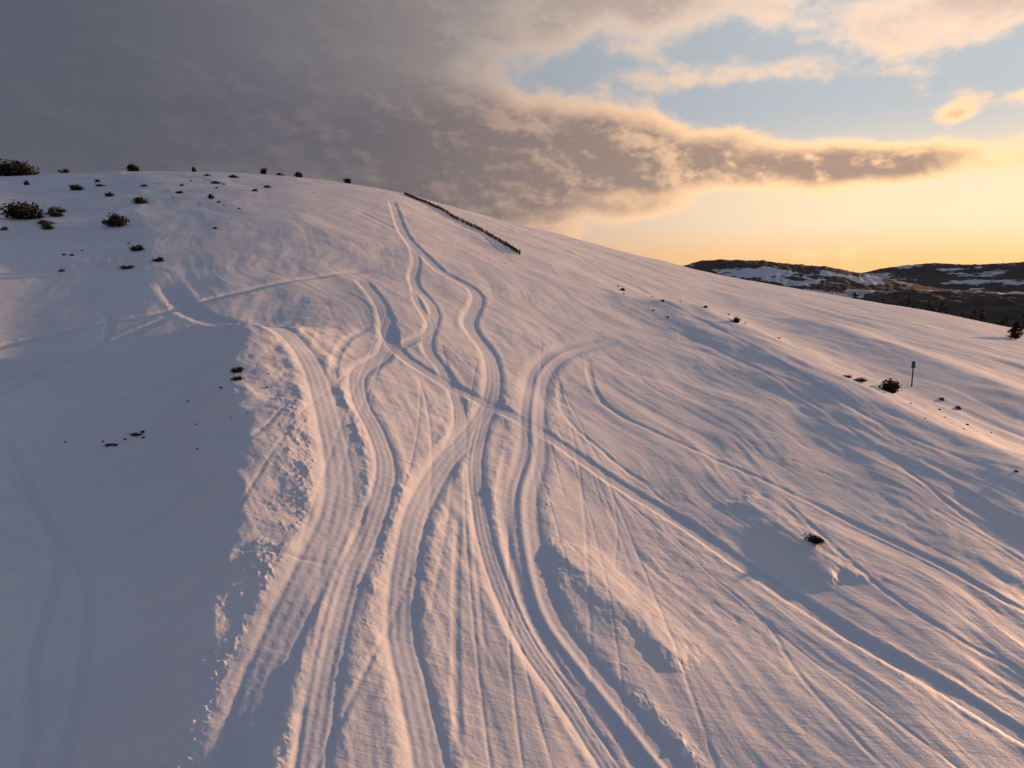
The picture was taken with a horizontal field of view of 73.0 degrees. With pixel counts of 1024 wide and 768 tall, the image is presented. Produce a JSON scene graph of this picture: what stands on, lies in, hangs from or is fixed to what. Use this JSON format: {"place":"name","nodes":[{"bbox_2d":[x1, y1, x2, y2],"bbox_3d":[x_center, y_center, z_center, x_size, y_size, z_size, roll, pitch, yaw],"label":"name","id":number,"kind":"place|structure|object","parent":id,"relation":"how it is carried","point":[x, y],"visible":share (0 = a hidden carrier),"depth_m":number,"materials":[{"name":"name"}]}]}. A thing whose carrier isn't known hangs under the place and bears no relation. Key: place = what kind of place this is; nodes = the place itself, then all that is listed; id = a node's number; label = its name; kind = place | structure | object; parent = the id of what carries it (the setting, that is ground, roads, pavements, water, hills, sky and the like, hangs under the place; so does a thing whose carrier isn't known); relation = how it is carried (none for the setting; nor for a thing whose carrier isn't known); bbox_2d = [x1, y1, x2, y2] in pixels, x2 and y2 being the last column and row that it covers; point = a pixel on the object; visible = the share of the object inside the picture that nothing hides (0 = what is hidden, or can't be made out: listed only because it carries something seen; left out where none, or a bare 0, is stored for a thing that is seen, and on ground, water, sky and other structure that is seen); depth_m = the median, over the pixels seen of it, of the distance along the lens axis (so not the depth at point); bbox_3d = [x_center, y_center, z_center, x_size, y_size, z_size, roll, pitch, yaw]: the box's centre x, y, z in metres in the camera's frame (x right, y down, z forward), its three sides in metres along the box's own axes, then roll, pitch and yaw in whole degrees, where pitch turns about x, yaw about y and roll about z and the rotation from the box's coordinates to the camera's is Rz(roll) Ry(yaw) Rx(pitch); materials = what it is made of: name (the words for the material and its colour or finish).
{"place":"outdoors","nodes":[
{"label":"outdoors","id":0,"kind":"place"},
{"bbox_2d":[0,171,1023,767],"bbox_3d":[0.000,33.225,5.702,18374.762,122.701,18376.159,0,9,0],"label":"snow ground","id":1,"kind":"structure","parent":0,"point":[444,491],"depth_m":34.82,"materials":[{"name":"white snow"}]},
{"bbox_2d":[0,158,40,175],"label":"juniper shrub","id":2,"kind":"object","parent":1,"relation":"on","point":[16,168],"visible":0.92,"depth_m":128.91,"materials":[{"name":"green plant"}]},
{"bbox_2d":[0,199,48,218],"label":"juniper shrub","id":3,"kind":"object","parent":1,"relation":"on","point":[26,211],"visible":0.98,"depth_m":75.07,"materials":[{"name":"green plant"}]},
{"bbox_2d":[35,220,54,223],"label":"juniper shrub","id":4,"kind":"object","parent":1,"relation":"on","point":[39,222],"visible":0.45,"depth_m":73.27,"materials":[{"name":"green plant"}]},
{"bbox_2d":[41,222,51,226],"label":"boulder","id":5,"kind":"object","parent":1,"relation":"on","point":[43,224],"visible":0.59,"depth_m":72.40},
{"bbox_2d":[39,224,55,228],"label":"juniper shrub","id":6,"kind":"object","parent":1,"relation":"on","point":[49,226],"visible":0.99,"depth_m":71.21,"materials":[{"name":"green plant"}]},
{"bbox_2d":[48,209,56,213],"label":"boulder","id":7,"kind":"object","parent":1,"relation":"on","point":[52,210],"visible":0.53,"depth_m":79.06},
{"bbox_2d":[47,212,64,216],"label":"juniper shrub","id":8,"kind":"object","parent":1,"relation":"on","point":[56,215],"visible":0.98,"depth_m":77.33,"materials":[{"name":"green plant"}]},
{"bbox_2d":[46,206,65,212],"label":"juniper shrub","id":9,"kind":"object","parent":1,"relation":"on","point":[59,210],"visible":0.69,"depth_m":79.67,"materials":[{"name":"green plant"}]},
{"bbox_2d":[57,169,69,172],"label":"juniper shrub","id":10,"kind":"object","parent":1,"relation":"on","point":[66,171],"visible":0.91,"depth_m":143.24,"materials":[{"name":"green plant"}]},
{"bbox_2d":[69,184,83,189],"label":"juniper shrub","id":11,"kind":"object","parent":1,"relation":"on","point":[75,187],"visible":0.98,"depth_m":99.93,"materials":[{"name":"green plant"}]},
{"bbox_2d":[101,212,129,226],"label":"juniper shrub","id":12,"kind":"object","parent":1,"relation":"on","point":[114,219],"visible":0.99,"depth_m":73.71,"materials":[{"name":"green plant"}]},
{"bbox_2d":[119,265,134,268],"bbox_3d":[-33.008,-10.007,59.295,1.292,0.432,1.473,0,9,0],"label":"juniper shrub","id":13,"kind":"object","parent":1,"relation":"on","point":[126,267],"visible":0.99,"depth_m":59.08,"materials":[{"name":"green plant"}]},
{"bbox_2d":[125,163,139,170],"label":"juniper shrub","id":14,"kind":"object","parent":1,"relation":"on","point":[131,167],"visible":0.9,"depth_m":146.91,"materials":[{"name":"green plant"}]},
{"bbox_2d":[128,244,144,250],"bbox_3d":[-35.268,-12.832,65.092,1.338,0.813,1.536,0,9,0],"label":"juniper shrub","id":15,"kind":"object","parent":1,"relation":"on","point":[138,248],"visible":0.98,"depth_m":64.80,"materials":[{"name":"green plant"}]},
{"bbox_2d":[131,196,149,203],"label":"juniper shrub","id":16,"kind":"object","parent":1,"relation":"on","point":[140,200],"visible":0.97,"depth_m":87.71,"materials":[{"name":"green plant"}]},
{"bbox_2d":[153,257,164,261],"bbox_3d":[-31.733,-11.153,62.052,1.187,0.552,1.243,0,9,0],"label":"juniper shrub","id":17,"kind":"object","parent":1,"relation":"on","point":[158,259],"visible":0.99,"depth_m":61.72,"materials":[{"name":"green plant"}]},
{"bbox_2d":[229,376,243,380],"bbox_3d":[-14.991,-0.276,37.687,0.762,0.328,0.510,-6,11,-36],"label":"juniper shrub","id":18,"kind":"object","parent":1,"relation":"on","point":[236,378],"visible":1,"depth_m":37.64,"materials":[{"name":"green plant"}]},
{"bbox_2d":[230,366,243,372],"bbox_3d":[-15.362,-0.785,38.659,0.768,0.441,1.045,-3,9,-18],"label":"juniper shrub","id":19,"kind":"object","parent":1,"relation":"on","point":[239,369],"visible":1,"depth_m":38.54,"materials":[{"name":"green plant"}]},
{"bbox_2d":[260,168,266,173],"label":"juniper shrub","id":20,"kind":"object","parent":1,"relation":"on","point":[262,170],"visible":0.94,"depth_m":169.47,"materials":[{"name":"green plant"}]},
{"bbox_2d":[294,171,302,177],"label":"juniper shrub","id":21,"kind":"object","parent":1,"relation":"on","point":[298,174],"visible":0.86,"depth_m":174.41,"materials":[{"name":"green plant"}]},
{"bbox_2d":[343,178,350,183],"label":"juniper shrub","id":22,"kind":"object","parent":1,"relation":"on","point":[348,180],"visible":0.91,"depth_m":178.76,"materials":[{"name":"green plant"}]},
{"bbox_2d":[404,191,520,254],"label":"snow fence","id":23,"kind":"object","parent":1,"relation":"on","point":[505,243],"visible":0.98,"depth_m":123.16,"materials":[{"name":"brown wood"}]},
{"bbox_2d":[729,317,740,322],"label":"juniper shrub","id":24,"kind":"object","parent":1,"relation":"on","point":[736,319],"visible":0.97,"depth_m":83.84,"materials":[{"name":"green plant"}]},
{"bbox_2d":[805,533,824,544],"bbox_3d":[16.382,8.372,37.611,1.001,0.628,1.152,0,9,0],"label":"juniper shrub","id":25,"kind":"object","parent":1,"relation":"on","point":[815,539],"visible":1,"depth_m":37.35,"materials":[{"name":"green plant"}]},
{"bbox_2d":[854,377,866,381],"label":"juniper shrub","id":26,"kind":"object","parent":1,"relation":"on","point":[861,379],"visible":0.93,"depth_m":66.50,"materials":[{"name":"green plant"}]},
{"bbox_2d":[878,378,901,393],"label":"juniper shrub","id":27,"kind":"object","parent":1,"relation":"on","point":[891,387],"visible":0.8,"depth_m":66.69,"materials":[{"name":"green plant"}]},
{"bbox_2d":[911,361,914,386],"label":"marker post","id":28,"kind":"object","parent":1,"relation":"on","point":[913,365],"visible":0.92,"depth_m":72.07,"materials":[{"name":"brown wood"}]},
{"bbox_2d":[831,292,1023,328],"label":"distant tree line","id":29,"kind":"object","parent":1,"relation":"on","point":[982,317],"visible":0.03,"depth_m":248.73,"materials":[{"name":"green plant"}]},
{"bbox_2d":[1006,321,1023,339],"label":"pine tree","id":30,"kind":"object","parent":1,"relation":"on","point":[1014,334],"visible":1,"depth_m":134.85,"materials":[{"name":"green plant"}]},
{"bbox_2d":[0,0,1023,272],"label":"sky","id":31,"kind":"structure","parent":0,"point":[860,136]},
{"bbox_2d":[683,259,1023,329],"bbox_3d":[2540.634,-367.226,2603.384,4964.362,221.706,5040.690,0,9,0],"label":"distant hills","id":32,"kind":"structure","parent":0,"point":[995,292],"depth_m":2119.38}
]}

